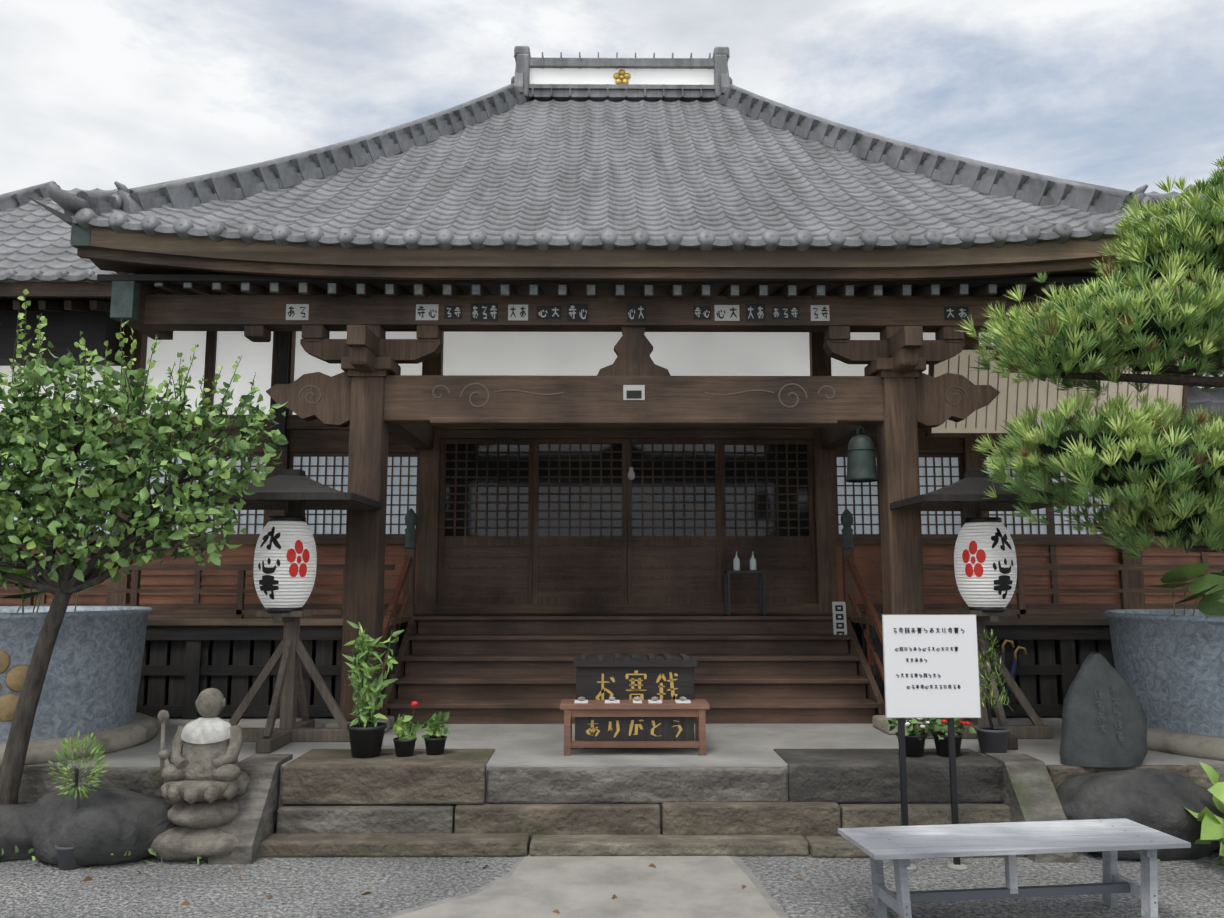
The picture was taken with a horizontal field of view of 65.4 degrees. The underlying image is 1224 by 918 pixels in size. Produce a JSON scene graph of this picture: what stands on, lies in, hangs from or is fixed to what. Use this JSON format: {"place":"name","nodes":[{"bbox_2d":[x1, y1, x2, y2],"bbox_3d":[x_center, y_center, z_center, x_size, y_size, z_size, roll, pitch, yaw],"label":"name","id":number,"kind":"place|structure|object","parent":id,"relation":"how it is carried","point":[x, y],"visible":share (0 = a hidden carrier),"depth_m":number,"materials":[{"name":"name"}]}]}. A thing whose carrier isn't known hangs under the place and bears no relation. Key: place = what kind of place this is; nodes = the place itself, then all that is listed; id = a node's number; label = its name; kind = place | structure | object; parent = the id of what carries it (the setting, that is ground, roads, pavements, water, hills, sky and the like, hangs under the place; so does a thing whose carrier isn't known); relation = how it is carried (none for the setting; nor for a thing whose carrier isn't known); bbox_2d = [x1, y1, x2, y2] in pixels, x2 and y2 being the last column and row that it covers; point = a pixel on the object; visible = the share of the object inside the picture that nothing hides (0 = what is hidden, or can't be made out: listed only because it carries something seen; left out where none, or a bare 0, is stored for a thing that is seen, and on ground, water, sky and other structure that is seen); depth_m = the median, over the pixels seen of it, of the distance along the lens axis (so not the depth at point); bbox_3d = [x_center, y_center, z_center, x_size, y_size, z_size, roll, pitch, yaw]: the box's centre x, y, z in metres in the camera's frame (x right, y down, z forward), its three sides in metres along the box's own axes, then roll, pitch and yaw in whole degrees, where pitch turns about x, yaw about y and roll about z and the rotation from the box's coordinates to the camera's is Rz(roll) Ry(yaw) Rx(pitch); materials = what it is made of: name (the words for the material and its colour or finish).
{"place":"outdoors","nodes":[
{"label":"outdoors","id":0,"kind":"place"},
{"bbox_2d":[376,851,788,917],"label":"paved path","id":1,"kind":"structure","parent":0,"point":[528,886],"depth_m":5.00,"materials":[{"name":"grey concrete"}]},
{"bbox_2d":[0,848,1223,917],"bbox_3d":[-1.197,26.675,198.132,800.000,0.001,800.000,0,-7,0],"label":"ground","id":2,"kind":"structure","parent":0,"point":[338,887],"depth_m":5.11,"materials":[{"name":"grey gravel"}]},
{"bbox_2d":[0,289,288,803],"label":"plum tree","id":3,"kind":"object","parent":2,"relation":"on","point":[97,450],"depth_m":5.90,"materials":[{"name":"green plant"}]},
{"bbox_2d":[150,688,249,861],"bbox_3d":[-2.410,1.876,5.734,0.577,0.979,0.501,0,-7,0],"label":"stone statue","id":4,"kind":"object","parent":2,"relation":"on","point":[205,777],"visible":0.94,"depth_m":5.60,"materials":[{"name":"grey stone"}]},
{"bbox_2d":[83,863,802,913],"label":"fallen leaves","id":5,"kind":"object","parent":2,"relation":"on","point":[186,902],"visible":0.88,"depth_m":5.19,"materials":[{"name":"brown plant"}]},
{"bbox_2d":[0,768,1223,866],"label":"rocks","id":6,"kind":"object","parent":2,"relation":"on","point":[99,825],"visible":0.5,"depth_m":5.56,"materials":[{"name":"stone"}]},
{"bbox_2d":[18,716,1223,863],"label":"stone podium","id":7,"kind":"object","parent":2,"relation":"on","point":[496,790],"visible":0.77,"depth_m":5.94,"materials":[{"name":"stone"}]},
{"bbox_2d":[0,606,157,767],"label":"water tank","id":8,"kind":"object","parent":7,"relation":"on","point":[92,680],"visible":0.96,"depth_m":6.39,"materials":[{"name":"stone"}]},
{"bbox_2d":[191,469,381,752],"bbox_3d":[-2.352,1.066,6.982,1.120,1.960,1.080,0,-7,0],"label":"lantern stand","id":9,"kind":"object","parent":7,"relation":"on","point":[285,561],"visible":0.9,"depth_m":6.80,"materials":[{"name":"brown wood"}]},
{"bbox_2d":[0,325,1223,650],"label":"hall wall","id":10,"kind":"structure","parent":7,"relation":"on","point":[542,519],"depth_m":9.96,"materials":[{"name":"paint"}]},
{"bbox_2d":[27,196,72,225],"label":"roof sides","id":11,"kind":"object","parent":10,"relation":"on","point":[61,216],"depth_m":7.85,"materials":[{"name":"tile"}]},
{"bbox_2d":[511,46,732,100],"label":"roof ridge","id":12,"kind":"structure","parent":11,"relation":"on","point":[666,79],"depth_m":13.30,"materials":[{"name":"tile"}]},
{"bbox_2d":[72,99,1190,251],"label":"roof tiles","id":13,"kind":"object","parent":11,"relation":"on","point":[608,175],"visible":0.94,"depth_m":8.81,"materials":[{"name":"grey tile"}]},
{"bbox_2d":[44,83,1214,217],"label":"hip ridges","id":14,"kind":"object","parent":13,"relation":"on","point":[250,180],"visible":0.79,"depth_m":9.52,"materials":[{"name":"tile"}]},
{"bbox_2d":[0,181,123,365],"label":"neighbouring building","id":15,"kind":"structure","parent":10,"relation":"on","point":[46,267],"depth_m":9.66,"materials":[{"name":"tile"}]},
{"bbox_2d":[1132,184,1220,361],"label":"wing roof","id":16,"kind":"structure","parent":10,"relation":"on","point":[1173,192],"depth_m":9.80,"materials":[{"name":"tile"}]},
{"bbox_2d":[1156,386,1223,436],"bbox_3d":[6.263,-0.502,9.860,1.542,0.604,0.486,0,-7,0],"label":"building","id":17,"kind":"structure","parent":10,"relation":"attached to","point":[1196,397],"depth_m":9.94,"materials":[{"name":"tile"}]},
{"bbox_2d":[0,564,1223,719],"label":"veranda","id":18,"kind":"object","parent":7,"relation":"on","point":[189,656],"visible":0.27,"depth_m":8.08,"materials":[{"name":"brown wood"}]},
{"bbox_2d":[723,552,765,614],"bbox_3d":[1.292,1.210,9.298,0.380,0.605,0.280,0,-7,0],"label":"veranda table","id":19,"kind":"object","parent":18,"relation":"on","point":[736,564],"visible":1,"depth_m":9.24,"materials":[{"name":"brown wood"}]},
{"bbox_2d":[992,640,1026,708],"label":"umbrellas","id":20,"kind":"object","parent":18,"relation":"attached to","point":[1012,671],"visible":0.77,"depth_m":8.00,"materials":[{"name":"blue"}]},
{"bbox_2d":[1,561,1223,870],"bbox_3d":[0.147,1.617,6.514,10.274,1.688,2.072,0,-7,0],"label":"potted plants","id":21,"kind":"object","parent":7,"relation":"on","point":[366,741],"visible":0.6,"depth_m":6.25,"materials":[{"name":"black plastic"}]},
{"bbox_2d":[110,281,1141,734],"bbox_3d":[0.168,0.484,8.500,8.170,3.495,2.850,0,-7,0],"label":"timber porch frame","id":22,"kind":"object","parent":7,"relation":"on","point":[372,397],"visible":0.92,"depth_m":7.61,"materials":[{"name":"wood"}]},
{"bbox_2d":[70,222,1175,298],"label":"roof eaves","id":23,"kind":"object","parent":22,"relation":"on","point":[160,263],"visible":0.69,"depth_m":7.35,"materials":[{"name":"wood"}]},
{"bbox_2d":[627,437,634,479],"bbox_3d":[0.199,-0.006,9.847,0.080,0.455,0.080,0,-7,0],"label":"hanging bulb","id":24,"kind":"object","parent":22,"relation":"hanging from","point":[631,475],"visible":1,"depth_m":9.81,"materials":[{"name":"white glass"}]},
{"bbox_2d":[846,423,878,482],"bbox_3d":[1.995,-0.067,7.630,0.252,0.490,0.252,0,-7,0],"label":"bell","id":25,"kind":"object","parent":22,"relation":"hanging from","point":[861,461],"visible":1,"depth_m":7.54,"materials":[{"name":"green metal"}]},
{"bbox_2d":[926,346,1188,436],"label":"corrugated wall","id":26,"kind":"structure","parent":22,"relation":"attached to","point":[1010,398],"depth_m":9.65,"materials":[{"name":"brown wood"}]},
{"bbox_2d":[380,615,884,723],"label":"wooden steps","id":27,"kind":"structure","parent":7,"relation":"on","point":[521,669],"depth_m":8.31,"materials":[{"name":"brown wood"}]},
{"bbox_2d":[832,602,846,634],"bbox_3d":[2.094,1.494,8.764,0.120,0.357,0.074,-1,-7,6],"label":"leaning sign","id":28,"kind":"object","parent":27,"relation":"on","point":[839,619],"visible":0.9,"depth_m":8.76,"materials":[{"name":"grey"}]},
{"bbox_2d":[382,508,883,682],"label":"stair rails","id":29,"kind":"object","parent":7,"relation":"on","point":[406,579],"visible":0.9,"depth_m":8.89,"materials":[{"name":"brown wood"}]},
{"bbox_2d":[560,696,709,755],"bbox_3d":[0.151,1.801,6.484,1.000,0.377,0.280,0,-7,0],"label":"offering table","id":30,"kind":"object","parent":7,"relation":"on","point":[638,722],"visible":1,"depth_m":6.38,"materials":[{"name":"brown wood"}]},
{"bbox_2d":[573,653,696,748],"bbox_3d":[0.159,1.719,6.807,0.860,0.620,0.460,0,-7,0],"label":"offering box","id":31,"kind":"object","parent":7,"relation":"on","point":[649,676],"visible":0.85,"depth_m":6.62,"materials":[{"name":"black wood"}]},
{"bbox_2d":[889,471,1068,749],"bbox_3d":[2.737,1.083,7.117,1.120,1.960,1.080,0,-7,0],"label":"lantern stand","id":32,"kind":"object","parent":7,"relation":"on","point":[985,564],"visible":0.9,"depth_m":6.89,"materials":[{"name":"brown wood"}]},
{"bbox_2d":[1059,651,1147,767],"bbox_3d":[3.129,1.588,6.088,0.576,0.700,0.224,0,-7,0],"label":"monument stone","id":33,"kind":"object","parent":7,"relation":"on","point":[1104,720],"visible":1,"depth_m":6.01,"materials":[{"name":"grey stone"}]},
{"bbox_2d":[1103,609,1223,760],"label":"water tank","id":34,"kind":"object","parent":7,"relation":"on","point":[1169,666],"visible":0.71,"depth_m":6.50,"materials":[{"name":"stone"}]},
{"bbox_2d":[882,615,980,870],"bbox_3d":[1.861,1.625,5.527,0.551,1.427,0.120,0,-7,0],"label":"sign board","id":35,"kind":"object","parent":2,"relation":"on","point":[931,667],"visible":0.94,"depth_m":5.54,"materials":[{"name":"white paint"}]},
{"bbox_2d":[838,818,1190,917],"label":"bench","id":36,"kind":"object","parent":2,"relation":"on","point":[900,847],"visible":1,"depth_m":4.57,"materials":[{"name":"grey wood"}]},
{"bbox_2d":[0,0,1223,194],"label":"sky","id":37,"kind":"structure","parent":0,"point":[1128,95],"materials":[{"name":"white"}]},
{"bbox_2d":[955,156,1223,558],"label":"pine","id":38,"kind":"object","parent":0,"point":[1149,469],"depth_m":5.95,"materials":[{"name":"green plant"}]}
]}

